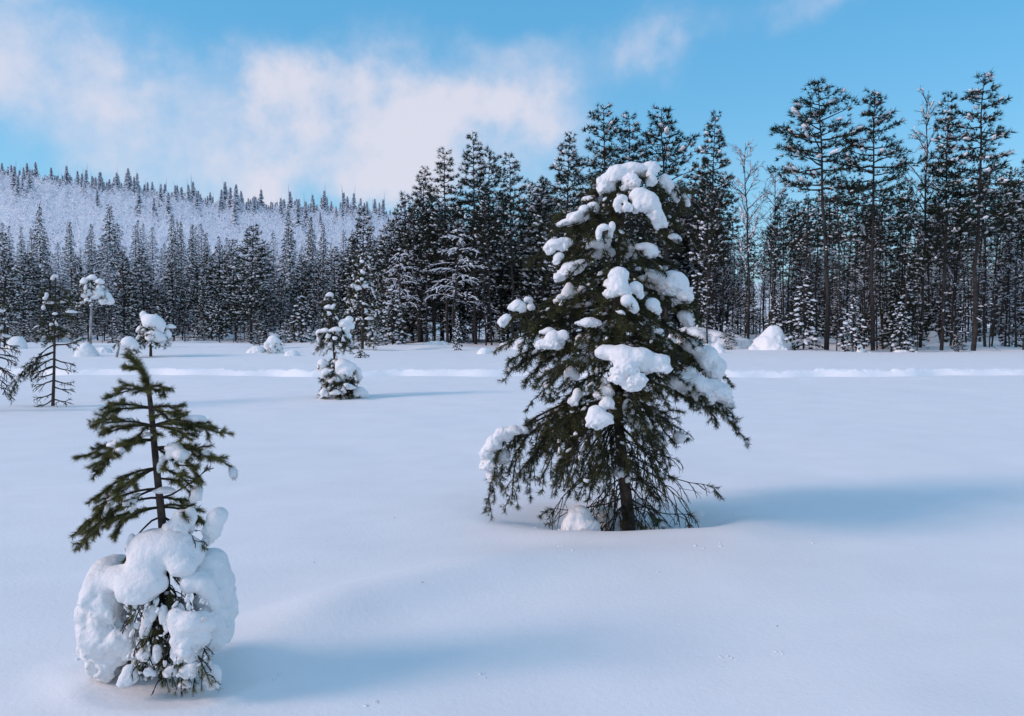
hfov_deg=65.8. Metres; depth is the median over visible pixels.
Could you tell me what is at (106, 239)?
spruce tree
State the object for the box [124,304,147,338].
conifer
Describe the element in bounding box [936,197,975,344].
thin pine
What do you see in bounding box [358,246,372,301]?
pine tree
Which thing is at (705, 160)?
tall pine
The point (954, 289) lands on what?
bare tree
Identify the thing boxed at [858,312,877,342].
conifer
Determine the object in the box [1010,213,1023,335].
thin pine
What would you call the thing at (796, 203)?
thin pine
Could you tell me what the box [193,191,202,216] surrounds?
ridge spruce
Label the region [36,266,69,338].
pine tree
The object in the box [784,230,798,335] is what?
thin pine
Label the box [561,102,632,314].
tall pine
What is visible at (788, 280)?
thin pine
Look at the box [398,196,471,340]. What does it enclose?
pine tree
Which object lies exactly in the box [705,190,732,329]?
thin pine
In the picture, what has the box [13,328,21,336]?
conifer
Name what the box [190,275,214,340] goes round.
pine tree
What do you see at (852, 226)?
thin pine
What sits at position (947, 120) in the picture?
tall pine
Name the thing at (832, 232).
thin pine
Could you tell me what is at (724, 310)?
pine tree
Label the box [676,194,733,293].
bare tree
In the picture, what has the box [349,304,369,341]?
conifer
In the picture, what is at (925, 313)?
conifer
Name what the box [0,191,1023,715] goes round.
snow field
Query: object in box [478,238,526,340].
pine tree
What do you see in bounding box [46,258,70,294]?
frosted tree
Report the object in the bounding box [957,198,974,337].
thin pine
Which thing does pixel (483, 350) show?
snow mound
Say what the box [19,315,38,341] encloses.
conifer
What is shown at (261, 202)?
ridge spruce
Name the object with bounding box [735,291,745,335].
thin pine
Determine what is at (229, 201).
ridge spruce
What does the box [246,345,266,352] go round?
snow mound
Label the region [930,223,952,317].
thin pine
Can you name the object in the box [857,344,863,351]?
snowy stump
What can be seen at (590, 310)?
pine tree
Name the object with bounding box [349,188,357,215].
ridge spruce
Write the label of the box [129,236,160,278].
frosted tree
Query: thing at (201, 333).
conifer
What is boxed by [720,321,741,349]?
conifer
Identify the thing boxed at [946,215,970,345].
thin pine
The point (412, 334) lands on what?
conifer
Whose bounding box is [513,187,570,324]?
pine tree
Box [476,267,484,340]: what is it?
thin pine
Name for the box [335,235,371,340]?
pine tree
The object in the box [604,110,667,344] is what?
tall pine
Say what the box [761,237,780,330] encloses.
thin pine
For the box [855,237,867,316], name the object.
thin pine
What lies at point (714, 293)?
pine tree
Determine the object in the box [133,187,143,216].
ridge spruce
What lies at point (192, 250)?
spruce tree
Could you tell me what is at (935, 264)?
pine tree
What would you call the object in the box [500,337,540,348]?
snow mound
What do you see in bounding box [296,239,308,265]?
frosted tree
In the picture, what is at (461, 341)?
conifer
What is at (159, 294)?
thin pine
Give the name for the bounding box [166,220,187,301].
frosted spruce
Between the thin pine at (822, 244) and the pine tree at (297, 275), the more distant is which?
the pine tree at (297, 275)
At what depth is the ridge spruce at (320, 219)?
447.20 m
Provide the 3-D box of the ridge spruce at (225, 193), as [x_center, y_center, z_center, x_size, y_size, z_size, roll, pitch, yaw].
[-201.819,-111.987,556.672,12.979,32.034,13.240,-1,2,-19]
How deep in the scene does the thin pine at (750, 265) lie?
69.88 m
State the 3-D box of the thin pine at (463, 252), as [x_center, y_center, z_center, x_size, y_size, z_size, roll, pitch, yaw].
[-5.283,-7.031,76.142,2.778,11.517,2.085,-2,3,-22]
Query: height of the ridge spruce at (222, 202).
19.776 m
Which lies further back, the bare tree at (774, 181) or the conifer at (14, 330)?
the conifer at (14, 330)
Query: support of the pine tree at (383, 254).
on the snow field
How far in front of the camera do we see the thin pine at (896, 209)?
65.30 m
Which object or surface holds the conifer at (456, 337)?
on the snow field
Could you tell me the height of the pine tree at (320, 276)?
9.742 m
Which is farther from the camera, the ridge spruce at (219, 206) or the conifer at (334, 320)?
the ridge spruce at (219, 206)
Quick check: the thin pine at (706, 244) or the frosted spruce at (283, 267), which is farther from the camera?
the frosted spruce at (283, 267)
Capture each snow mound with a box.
[5,336,27,349]
[74,342,99,356]
[96,347,112,352]
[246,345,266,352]
[284,350,300,355]
[422,341,449,344]
[477,347,493,353]
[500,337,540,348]
[668,327,752,348]
[748,325,791,349]
[927,331,938,342]
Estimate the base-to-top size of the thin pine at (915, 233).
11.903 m
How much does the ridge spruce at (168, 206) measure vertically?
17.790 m
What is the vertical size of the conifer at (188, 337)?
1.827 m
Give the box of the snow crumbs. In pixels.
[75,523,813,706]
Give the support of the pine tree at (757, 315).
on the snow field
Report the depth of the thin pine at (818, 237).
92.31 m
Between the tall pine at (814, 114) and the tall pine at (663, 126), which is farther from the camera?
the tall pine at (663, 126)
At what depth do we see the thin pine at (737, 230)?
92.00 m
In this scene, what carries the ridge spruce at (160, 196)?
on the snow field
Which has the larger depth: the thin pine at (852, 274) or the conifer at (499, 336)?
the conifer at (499, 336)
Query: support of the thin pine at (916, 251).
on the snow field
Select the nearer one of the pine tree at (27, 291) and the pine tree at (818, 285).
the pine tree at (818, 285)
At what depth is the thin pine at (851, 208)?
84.38 m
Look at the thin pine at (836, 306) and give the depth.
58.76 m
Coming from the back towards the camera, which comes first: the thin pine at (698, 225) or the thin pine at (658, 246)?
the thin pine at (658, 246)
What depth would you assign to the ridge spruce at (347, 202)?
563.83 m
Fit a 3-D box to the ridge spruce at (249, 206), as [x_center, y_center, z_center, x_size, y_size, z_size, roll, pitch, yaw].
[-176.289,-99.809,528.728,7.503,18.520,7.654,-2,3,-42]
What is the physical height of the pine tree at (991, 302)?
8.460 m
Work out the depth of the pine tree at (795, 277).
102.55 m
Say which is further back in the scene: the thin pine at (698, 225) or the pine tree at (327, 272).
the pine tree at (327, 272)
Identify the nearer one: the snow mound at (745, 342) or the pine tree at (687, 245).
the snow mound at (745, 342)
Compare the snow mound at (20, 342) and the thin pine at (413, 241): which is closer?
the snow mound at (20, 342)
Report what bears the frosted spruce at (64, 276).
on the snow field
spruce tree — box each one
[25,205,57,334]
[57,222,93,332]
[81,223,106,333]
[84,204,135,332]
[160,214,185,333]
[171,221,200,334]
[176,224,205,337]
[191,233,219,335]
[273,209,307,331]
[298,216,326,332]
[311,223,337,332]
[865,195,932,349]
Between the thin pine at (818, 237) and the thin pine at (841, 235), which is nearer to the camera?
the thin pine at (841, 235)
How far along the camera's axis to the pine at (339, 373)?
18.69 m
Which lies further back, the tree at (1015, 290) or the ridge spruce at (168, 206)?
the ridge spruce at (168, 206)
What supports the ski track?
on the snow field
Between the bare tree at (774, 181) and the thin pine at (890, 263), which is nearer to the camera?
the bare tree at (774, 181)
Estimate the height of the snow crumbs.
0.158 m
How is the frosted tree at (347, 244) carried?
on the snow field
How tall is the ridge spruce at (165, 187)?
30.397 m
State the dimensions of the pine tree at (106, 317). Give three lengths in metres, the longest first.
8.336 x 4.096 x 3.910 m
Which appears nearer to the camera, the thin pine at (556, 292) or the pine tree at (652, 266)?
the thin pine at (556, 292)
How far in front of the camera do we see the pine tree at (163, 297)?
93.28 m
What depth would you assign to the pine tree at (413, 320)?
84.18 m
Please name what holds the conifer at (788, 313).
on the snow field
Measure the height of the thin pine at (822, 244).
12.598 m
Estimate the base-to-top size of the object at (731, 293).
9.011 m
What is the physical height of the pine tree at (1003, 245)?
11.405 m
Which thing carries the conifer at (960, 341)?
on the snow field
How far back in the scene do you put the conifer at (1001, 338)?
63.88 m
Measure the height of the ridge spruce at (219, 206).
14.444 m
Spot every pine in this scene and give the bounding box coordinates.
[0,275,21,400]
[4,272,88,407]
[14,289,22,335]
[30,317,36,340]
[68,347,238,696]
[70,274,114,344]
[98,305,106,342]
[107,292,117,342]
[112,336,142,356]
[125,309,132,335]
[132,311,175,356]
[153,291,164,313]
[179,289,190,341]
[212,280,222,338]
[265,292,272,338]
[304,278,313,337]
[310,290,368,399]
[313,289,325,328]
[337,244,384,349]
[396,166,448,342]
[397,204,430,342]
[418,222,434,341]
[419,147,477,342]
[434,213,451,340]
[439,211,456,341]
[443,226,468,335]
[447,131,498,343]
[461,215,487,342]
[463,145,514,341]
[471,196,497,345]
[473,187,503,344]
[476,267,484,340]
[478,161,751,530]
[480,151,538,344]
[498,194,519,313]
[523,178,557,324]
[532,131,592,341]
[549,206,563,319]
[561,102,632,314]
[583,168,597,303]
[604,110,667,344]
[614,102,701,336]
[623,212,646,334]
[641,219,661,313]
[646,197,681,326]
[662,246,677,317]
[681,217,694,280]
[683,182,714,315]
[684,110,739,326]
[688,175,726,311]
[696,204,717,295]
[696,213,718,343]
[700,174,738,329]
[704,217,718,321]
[704,233,727,329]
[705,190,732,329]
[717,240,729,331]
[718,264,726,331]
[720,222,741,331]
[721,205,743,330]
[725,257,740,330]
[731,285,739,331]
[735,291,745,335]
[736,235,756,337]
[739,224,756,327]
[745,232,762,333]
[751,289,758,337]
[756,247,772,327]
[756,261,765,332]
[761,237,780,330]
[761,279,768,325]
[762,188,802,331]
[763,214,788,321]
[763,216,784,324]
[766,76,894,349]
[776,245,789,327]
[777,205,802,330]
[781,200,803,323]
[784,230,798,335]
[786,199,813,334]
[792,198,818,273]
[795,193,819,348]
[795,240,807,338]
[800,199,820,335]
[803,191,835,337]
[804,196,828,327]
[807,253,824,336]
[810,179,843,329]
[814,202,839,317]
[818,181,859,349]
[826,212,842,304]
[827,213,842,301]
[828,254,845,350]
[830,88,927,350]
[830,201,858,332]
[836,191,861,329]
[840,183,871,343]
[843,235,869,350]
[847,253,864,339]
[849,195,884,335]
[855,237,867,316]
[857,198,876,343]
[857,203,885,343]
[859,204,877,332]
[861,191,898,348]
[862,192,898,327]
[868,238,886,349]
[869,213,893,332]
[875,192,895,310]
[878,227,901,320]
[885,182,912,318]
[885,244,897,311]
[886,247,905,330]
[891,177,919,323]
[894,187,923,345]
[901,211,929,334]
[905,90,982,349]
[906,180,943,331]
[908,243,929,350]
[911,237,922,327]
[913,230,932,313]
[928,211,952,341]
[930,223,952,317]
[933,67,1023,350]
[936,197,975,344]
[940,222,953,336]
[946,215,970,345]
[948,175,970,304]
[951,223,979,342]
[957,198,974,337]
[959,206,984,323]
[961,211,979,336]
[964,172,1004,341]
[964,250,982,332]
[967,170,990,323]
[967,174,1010,346]
[970,174,994,337]
[982,175,1015,336]
[982,232,1010,346]
[989,159,1023,349]
[989,174,1006,335]
[990,166,1023,338]
[991,170,1021,333]
[995,190,1022,346]
[997,182,1020,326]
[997,237,1022,346]
[1005,171,1023,335]
[1008,227,1023,333]
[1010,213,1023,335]
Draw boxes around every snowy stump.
[714,343,724,352]
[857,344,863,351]
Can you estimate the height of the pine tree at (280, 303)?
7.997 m
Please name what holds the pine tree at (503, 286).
on the snow field
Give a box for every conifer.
[8,324,20,337]
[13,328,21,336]
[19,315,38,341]
[48,318,62,339]
[68,320,83,341]
[106,312,126,342]
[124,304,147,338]
[155,304,178,336]
[183,327,190,340]
[194,321,209,340]
[203,301,233,342]
[236,326,245,342]
[243,326,249,341]
[248,322,268,345]
[279,319,291,342]
[284,296,315,342]
[287,315,300,341]
[330,311,343,333]
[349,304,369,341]
[354,308,381,341]
[367,320,382,345]
[376,289,411,345]
[401,311,425,341]
[451,312,462,349]
[456,317,467,342]
[457,319,469,342]
[487,312,506,342]
[506,316,523,338]
[566,325,577,340]
[679,273,713,328]
[700,308,718,329]
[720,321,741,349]
[729,295,746,335]
[746,314,758,333]
[765,292,789,335]
[778,299,798,334]
[784,284,824,349]
[793,295,813,331]
[815,304,840,338]
[821,288,849,334]
[837,296,868,351]
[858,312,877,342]
[878,290,903,343]
[878,317,895,345]
[883,302,919,351]
[916,298,941,330]
[918,289,954,342]
[944,299,967,339]
[950,333,967,351]
[966,322,981,340]
[994,319,1004,335]
[998,292,1023,346]
[1016,301,1023,336]
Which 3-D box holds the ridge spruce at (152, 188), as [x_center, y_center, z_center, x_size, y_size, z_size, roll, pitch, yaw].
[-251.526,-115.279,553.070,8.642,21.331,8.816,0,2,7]
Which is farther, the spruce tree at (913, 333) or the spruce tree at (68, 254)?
the spruce tree at (68, 254)
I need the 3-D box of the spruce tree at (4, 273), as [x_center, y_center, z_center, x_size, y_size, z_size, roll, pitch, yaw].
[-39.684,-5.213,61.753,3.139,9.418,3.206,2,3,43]
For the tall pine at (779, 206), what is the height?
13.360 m
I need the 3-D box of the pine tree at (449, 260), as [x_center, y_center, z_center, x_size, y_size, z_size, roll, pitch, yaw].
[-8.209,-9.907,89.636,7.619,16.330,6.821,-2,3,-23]
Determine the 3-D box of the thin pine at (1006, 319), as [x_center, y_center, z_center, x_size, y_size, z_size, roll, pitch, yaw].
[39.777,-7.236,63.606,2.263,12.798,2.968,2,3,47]
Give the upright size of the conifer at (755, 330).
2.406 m
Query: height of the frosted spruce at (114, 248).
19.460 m
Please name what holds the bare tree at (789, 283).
on the snow field
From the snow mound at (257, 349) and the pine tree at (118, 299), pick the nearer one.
the snow mound at (257, 349)
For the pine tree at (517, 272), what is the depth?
82.50 m
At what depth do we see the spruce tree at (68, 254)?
115.20 m
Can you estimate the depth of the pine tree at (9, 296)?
93.95 m
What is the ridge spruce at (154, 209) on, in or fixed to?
on the snow field
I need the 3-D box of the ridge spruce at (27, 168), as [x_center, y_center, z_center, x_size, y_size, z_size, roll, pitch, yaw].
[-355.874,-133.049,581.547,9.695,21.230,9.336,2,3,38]
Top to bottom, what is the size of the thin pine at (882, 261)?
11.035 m
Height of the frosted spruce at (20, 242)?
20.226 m
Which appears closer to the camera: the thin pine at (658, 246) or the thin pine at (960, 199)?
the thin pine at (658, 246)
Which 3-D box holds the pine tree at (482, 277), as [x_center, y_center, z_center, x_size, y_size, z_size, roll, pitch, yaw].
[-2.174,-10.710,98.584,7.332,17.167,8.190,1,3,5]
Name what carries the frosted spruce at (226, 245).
on the snow field
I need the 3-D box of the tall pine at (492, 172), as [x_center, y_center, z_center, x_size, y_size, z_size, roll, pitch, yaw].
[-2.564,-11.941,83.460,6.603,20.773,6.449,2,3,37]
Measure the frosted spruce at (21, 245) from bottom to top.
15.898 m
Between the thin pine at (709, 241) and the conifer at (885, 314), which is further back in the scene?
the conifer at (885, 314)
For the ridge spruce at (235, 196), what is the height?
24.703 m
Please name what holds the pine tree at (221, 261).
on the snow field
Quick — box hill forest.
[0,168,512,319]
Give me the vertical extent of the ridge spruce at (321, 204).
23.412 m
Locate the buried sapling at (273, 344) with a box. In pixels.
[263,335,285,353]
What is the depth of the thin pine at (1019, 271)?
63.58 m
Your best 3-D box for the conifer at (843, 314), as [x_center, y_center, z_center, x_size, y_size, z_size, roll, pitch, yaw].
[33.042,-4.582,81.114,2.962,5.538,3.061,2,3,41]
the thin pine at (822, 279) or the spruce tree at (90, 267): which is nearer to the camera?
the thin pine at (822, 279)
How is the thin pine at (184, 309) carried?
on the snow field
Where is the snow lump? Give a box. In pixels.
[691,510,703,517]
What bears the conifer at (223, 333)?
on the snow field
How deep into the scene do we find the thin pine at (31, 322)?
84.06 m
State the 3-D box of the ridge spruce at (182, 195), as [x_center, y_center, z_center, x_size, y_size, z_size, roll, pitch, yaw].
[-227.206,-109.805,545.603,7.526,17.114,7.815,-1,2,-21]
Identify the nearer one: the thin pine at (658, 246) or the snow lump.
the snow lump
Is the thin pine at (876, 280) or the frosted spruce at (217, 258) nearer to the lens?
the thin pine at (876, 280)
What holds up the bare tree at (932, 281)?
on the snow field
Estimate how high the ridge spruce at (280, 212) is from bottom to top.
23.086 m
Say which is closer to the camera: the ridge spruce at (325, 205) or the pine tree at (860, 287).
the pine tree at (860, 287)
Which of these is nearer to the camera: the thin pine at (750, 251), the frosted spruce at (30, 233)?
the thin pine at (750, 251)
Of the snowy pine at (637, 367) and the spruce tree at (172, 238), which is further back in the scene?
the spruce tree at (172, 238)
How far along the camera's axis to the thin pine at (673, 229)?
78.64 m
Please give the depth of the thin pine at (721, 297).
85.07 m
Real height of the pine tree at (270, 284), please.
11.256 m
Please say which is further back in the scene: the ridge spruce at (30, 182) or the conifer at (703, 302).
the ridge spruce at (30, 182)
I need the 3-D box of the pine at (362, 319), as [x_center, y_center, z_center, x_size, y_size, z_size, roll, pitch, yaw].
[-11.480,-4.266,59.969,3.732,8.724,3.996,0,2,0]
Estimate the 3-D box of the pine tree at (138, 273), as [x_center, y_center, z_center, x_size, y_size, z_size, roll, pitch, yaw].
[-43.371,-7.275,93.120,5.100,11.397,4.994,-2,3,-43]
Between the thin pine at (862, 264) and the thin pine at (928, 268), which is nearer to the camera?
the thin pine at (862, 264)
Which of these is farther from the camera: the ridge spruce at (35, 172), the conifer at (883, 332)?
the ridge spruce at (35, 172)
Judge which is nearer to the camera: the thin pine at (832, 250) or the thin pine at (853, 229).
the thin pine at (853, 229)
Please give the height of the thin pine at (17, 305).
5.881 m
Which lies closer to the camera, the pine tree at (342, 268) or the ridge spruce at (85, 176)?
the pine tree at (342, 268)
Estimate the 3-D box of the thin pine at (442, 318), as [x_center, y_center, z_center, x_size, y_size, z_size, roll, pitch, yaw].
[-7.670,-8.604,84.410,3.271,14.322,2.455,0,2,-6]
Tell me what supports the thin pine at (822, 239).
on the snow field
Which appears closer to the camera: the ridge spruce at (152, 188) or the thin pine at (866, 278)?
the thin pine at (866, 278)
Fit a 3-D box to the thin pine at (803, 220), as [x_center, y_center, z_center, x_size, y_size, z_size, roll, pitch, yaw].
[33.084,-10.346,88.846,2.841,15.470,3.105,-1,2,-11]
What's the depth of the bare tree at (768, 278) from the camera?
81.26 m
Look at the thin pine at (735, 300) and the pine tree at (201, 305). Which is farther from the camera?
the pine tree at (201, 305)
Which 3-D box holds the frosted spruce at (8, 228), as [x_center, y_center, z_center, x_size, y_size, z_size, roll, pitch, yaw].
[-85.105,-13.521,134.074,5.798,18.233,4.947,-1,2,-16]
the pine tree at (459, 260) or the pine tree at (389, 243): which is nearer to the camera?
the pine tree at (459, 260)
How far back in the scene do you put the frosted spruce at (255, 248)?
149.88 m
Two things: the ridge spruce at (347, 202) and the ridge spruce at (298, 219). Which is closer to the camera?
the ridge spruce at (298, 219)
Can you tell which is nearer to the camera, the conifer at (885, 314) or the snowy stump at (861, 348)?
the snowy stump at (861, 348)
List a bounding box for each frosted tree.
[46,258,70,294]
[61,249,85,284]
[76,254,92,281]
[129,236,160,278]
[265,239,283,315]
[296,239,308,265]
[329,235,361,276]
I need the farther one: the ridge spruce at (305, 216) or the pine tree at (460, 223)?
the ridge spruce at (305, 216)
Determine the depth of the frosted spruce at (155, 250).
166.63 m
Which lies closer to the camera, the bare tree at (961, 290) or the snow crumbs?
the snow crumbs
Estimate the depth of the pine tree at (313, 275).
104.69 m
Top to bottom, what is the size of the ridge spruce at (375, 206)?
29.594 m
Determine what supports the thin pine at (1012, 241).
on the snow field
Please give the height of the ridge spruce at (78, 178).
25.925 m
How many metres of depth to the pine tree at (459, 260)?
73.69 m
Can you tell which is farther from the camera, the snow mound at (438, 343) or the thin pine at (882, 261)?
the snow mound at (438, 343)
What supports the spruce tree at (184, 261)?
on the snow field
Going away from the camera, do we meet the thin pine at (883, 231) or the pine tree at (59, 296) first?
the thin pine at (883, 231)
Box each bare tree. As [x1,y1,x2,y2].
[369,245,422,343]
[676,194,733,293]
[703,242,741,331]
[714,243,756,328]
[718,138,795,338]
[725,251,745,332]
[746,166,801,324]
[751,245,785,301]
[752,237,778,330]
[773,261,798,330]
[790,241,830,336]
[812,243,840,304]
[830,259,857,340]
[841,220,885,348]
[857,253,889,341]
[868,85,959,347]
[874,246,898,317]
[914,199,982,345]
[914,241,946,329]
[946,253,977,337]
[960,217,1002,335]
[966,248,999,332]
[971,224,1021,346]
[987,230,1023,313]
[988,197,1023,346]
[1016,248,1023,297]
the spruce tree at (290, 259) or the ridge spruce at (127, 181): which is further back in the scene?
the ridge spruce at (127, 181)
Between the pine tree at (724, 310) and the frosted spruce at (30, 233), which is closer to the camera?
the pine tree at (724, 310)
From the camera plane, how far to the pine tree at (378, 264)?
95.90 m
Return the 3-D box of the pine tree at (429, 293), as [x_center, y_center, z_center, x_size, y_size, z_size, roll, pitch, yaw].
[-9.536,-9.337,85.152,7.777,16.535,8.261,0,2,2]
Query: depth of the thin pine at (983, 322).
61.45 m
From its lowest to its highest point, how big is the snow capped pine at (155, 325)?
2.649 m
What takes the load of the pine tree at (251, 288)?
on the snow field
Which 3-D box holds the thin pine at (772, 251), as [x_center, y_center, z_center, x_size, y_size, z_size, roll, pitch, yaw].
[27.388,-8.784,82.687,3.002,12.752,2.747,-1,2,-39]
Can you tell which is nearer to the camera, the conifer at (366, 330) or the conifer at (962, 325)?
the conifer at (962, 325)
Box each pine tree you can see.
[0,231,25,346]
[0,254,48,339]
[0,256,25,337]
[5,266,34,335]
[18,252,44,337]
[35,282,62,334]
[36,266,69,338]
[56,277,73,333]
[60,258,89,341]
[72,280,102,341]
[83,277,110,339]
[92,281,120,340]
[106,250,140,336]
[115,258,138,329]
[124,248,164,338]
[138,269,162,330]
[151,285,177,333]
[157,254,188,340]
[169,274,193,339]
[176,254,215,337]
[186,253,228,339]
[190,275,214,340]
[198,245,246,339]
[213,239,253,341]
[218,256,254,339]
[223,224,273,342]
[235,258,254,336]
[245,250,278,335]
[248,243,293,337]
[265,276,293,338]
[281,276,303,329]
[290,254,315,336]
[293,262,323,333]
[306,259,331,336]
[314,246,347,325]
[323,252,364,340]
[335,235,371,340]
[337,205,386,332]
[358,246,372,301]
[364,234,389,334]
[365,218,423,341]
[367,236,397,338]
[368,227,424,339]
[371,259,414,343]
[374,191,431,342]
[394,195,454,341]
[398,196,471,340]
[420,229,493,343]
[425,198,469,340]
[431,207,473,336]
[436,257,467,341]
[441,250,485,340]
[455,209,504,340]
[465,234,511,341]
[467,206,529,340]
[471,179,549,336]
[478,204,503,338]
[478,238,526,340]
[503,186,568,336]
[509,244,553,330]
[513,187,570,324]
[516,175,563,296]
[547,191,607,332]
[578,213,623,329]
[587,199,625,313]
[619,215,663,314]
[626,219,678,315]
[654,178,714,327]
[657,198,689,332]
[667,173,743,326]
[668,207,701,323]
[681,178,742,310]
[688,256,735,328]
[717,241,732,330]
[719,240,745,330]
[726,265,754,332]
[738,281,763,334]
[756,308,762,330]
[776,281,793,328]
[782,231,819,331]
[788,229,822,333]
[807,240,846,335]
[822,244,852,317]
[841,234,883,331]
[850,232,893,313]
[883,239,904,322]
[896,205,952,332]
[912,205,969,314]
[936,249,970,335]
[941,263,972,311]
[967,261,999,332]
[985,260,1010,328]
[987,232,1023,329]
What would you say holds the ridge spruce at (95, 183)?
on the snow field
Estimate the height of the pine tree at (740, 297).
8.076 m
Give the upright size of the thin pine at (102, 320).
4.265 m
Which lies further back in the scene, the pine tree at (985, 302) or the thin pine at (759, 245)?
the pine tree at (985, 302)
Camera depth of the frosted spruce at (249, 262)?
107.56 m
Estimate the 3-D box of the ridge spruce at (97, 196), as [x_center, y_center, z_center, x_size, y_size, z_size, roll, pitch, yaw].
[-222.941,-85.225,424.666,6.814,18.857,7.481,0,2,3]
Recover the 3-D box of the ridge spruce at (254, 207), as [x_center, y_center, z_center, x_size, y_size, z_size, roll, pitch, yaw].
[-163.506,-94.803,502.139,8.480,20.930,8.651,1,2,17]
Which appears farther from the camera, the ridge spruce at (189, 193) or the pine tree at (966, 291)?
the ridge spruce at (189, 193)
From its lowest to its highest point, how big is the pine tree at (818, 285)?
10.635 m
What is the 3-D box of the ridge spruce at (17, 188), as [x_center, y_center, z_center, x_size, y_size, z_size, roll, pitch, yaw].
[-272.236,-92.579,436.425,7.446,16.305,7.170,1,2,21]
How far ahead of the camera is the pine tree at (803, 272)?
84.77 m
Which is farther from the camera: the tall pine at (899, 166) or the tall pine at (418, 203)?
the tall pine at (418, 203)
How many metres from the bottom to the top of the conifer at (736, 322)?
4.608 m
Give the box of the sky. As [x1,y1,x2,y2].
[0,0,1023,298]
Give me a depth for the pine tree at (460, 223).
91.91 m
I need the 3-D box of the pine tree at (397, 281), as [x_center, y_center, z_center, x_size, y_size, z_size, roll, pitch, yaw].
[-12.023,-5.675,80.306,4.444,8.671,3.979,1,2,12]
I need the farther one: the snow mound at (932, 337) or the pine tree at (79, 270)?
the pine tree at (79, 270)
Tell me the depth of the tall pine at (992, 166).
55.99 m
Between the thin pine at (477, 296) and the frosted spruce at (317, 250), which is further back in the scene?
the frosted spruce at (317, 250)
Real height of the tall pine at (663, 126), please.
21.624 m
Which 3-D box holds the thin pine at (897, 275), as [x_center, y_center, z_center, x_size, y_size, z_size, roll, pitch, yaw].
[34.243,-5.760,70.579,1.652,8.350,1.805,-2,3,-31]
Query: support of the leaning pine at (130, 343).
on the snow field
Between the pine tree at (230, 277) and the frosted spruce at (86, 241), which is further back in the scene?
the frosted spruce at (86, 241)
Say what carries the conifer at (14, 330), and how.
on the snow field
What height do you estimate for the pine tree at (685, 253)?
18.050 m
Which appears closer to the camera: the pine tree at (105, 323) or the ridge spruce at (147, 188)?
the pine tree at (105, 323)
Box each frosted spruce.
[0,223,11,277]
[1,224,20,325]
[9,235,40,332]
[16,227,25,289]
[19,227,46,331]
[37,242,79,335]
[68,248,84,333]
[82,236,93,274]
[95,223,137,328]
[97,238,109,271]
[99,241,122,334]
[111,230,120,275]
[114,225,155,333]
[130,220,155,311]
[137,224,152,287]
[138,226,161,312]
[154,243,167,281]
[155,248,169,310]
[164,237,180,305]
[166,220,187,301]
[176,239,209,337]
[193,227,200,256]
[194,223,213,282]
[213,236,228,326]
[221,238,232,294]
[222,240,241,327]
[225,229,261,335]
[242,239,278,335]
[250,229,265,323]
[268,232,281,321]
[275,245,290,323]
[278,232,303,315]
[295,245,305,274]
[306,227,319,288]
[329,242,333,283]
[333,229,348,312]
[364,224,377,307]
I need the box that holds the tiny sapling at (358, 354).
[354,349,369,357]
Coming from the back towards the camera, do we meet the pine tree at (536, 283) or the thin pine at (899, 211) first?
the pine tree at (536, 283)
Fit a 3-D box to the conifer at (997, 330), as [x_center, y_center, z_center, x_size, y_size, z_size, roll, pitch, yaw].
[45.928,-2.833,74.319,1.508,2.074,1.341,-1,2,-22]
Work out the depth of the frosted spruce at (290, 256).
155.34 m
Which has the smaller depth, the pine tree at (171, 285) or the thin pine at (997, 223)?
the thin pine at (997, 223)
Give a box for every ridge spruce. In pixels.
[0,163,4,176]
[8,164,20,190]
[13,176,24,201]
[19,167,26,181]
[20,179,25,197]
[24,166,38,198]
[25,163,28,176]
[33,162,41,191]
[48,167,53,182]
[62,166,70,190]
[75,172,79,187]
[83,165,91,191]
[92,189,102,213]
[93,176,97,193]
[97,173,105,192]
[100,179,104,197]
[112,169,123,197]
[121,168,132,197]
[130,176,136,196]
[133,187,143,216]
[135,170,143,195]
[144,182,149,200]
[147,198,158,220]
[148,182,155,201]
[156,184,165,211]
[161,192,176,222]
[162,181,166,195]
[172,185,178,206]
[179,187,185,207]
[186,182,192,208]
[190,176,195,201]
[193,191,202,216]
[216,189,225,213]
[217,201,221,217]
[222,181,228,206]
[225,187,232,214]
[229,184,242,218]
[229,198,239,232]
[239,190,244,213]
[247,195,251,213]
[250,194,257,216]
[258,188,266,209]
[276,198,285,223]
[284,183,292,215]
[292,198,304,229]
[302,193,311,231]
[310,199,315,217]
[316,210,324,231]
[317,198,325,219]
[322,187,328,215]
[333,206,338,223]
[337,202,346,223]
[338,185,345,210]
[344,196,349,213]
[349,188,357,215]
[371,199,377,211]
[375,203,382,223]
[380,199,386,217]
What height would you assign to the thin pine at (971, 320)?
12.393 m
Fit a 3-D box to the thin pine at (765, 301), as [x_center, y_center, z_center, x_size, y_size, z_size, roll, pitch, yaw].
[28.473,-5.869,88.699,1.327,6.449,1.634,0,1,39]
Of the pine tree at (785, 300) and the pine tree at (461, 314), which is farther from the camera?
the pine tree at (785, 300)
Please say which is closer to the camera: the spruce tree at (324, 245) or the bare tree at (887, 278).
the bare tree at (887, 278)
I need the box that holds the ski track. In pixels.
[0,367,1023,377]
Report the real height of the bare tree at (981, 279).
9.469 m
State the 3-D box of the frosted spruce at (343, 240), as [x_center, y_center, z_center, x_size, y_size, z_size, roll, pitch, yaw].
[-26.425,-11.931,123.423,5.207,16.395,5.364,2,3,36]
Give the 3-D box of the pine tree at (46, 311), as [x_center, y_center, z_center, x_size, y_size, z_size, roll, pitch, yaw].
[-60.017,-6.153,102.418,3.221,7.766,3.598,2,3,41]
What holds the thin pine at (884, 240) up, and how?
on the snow field

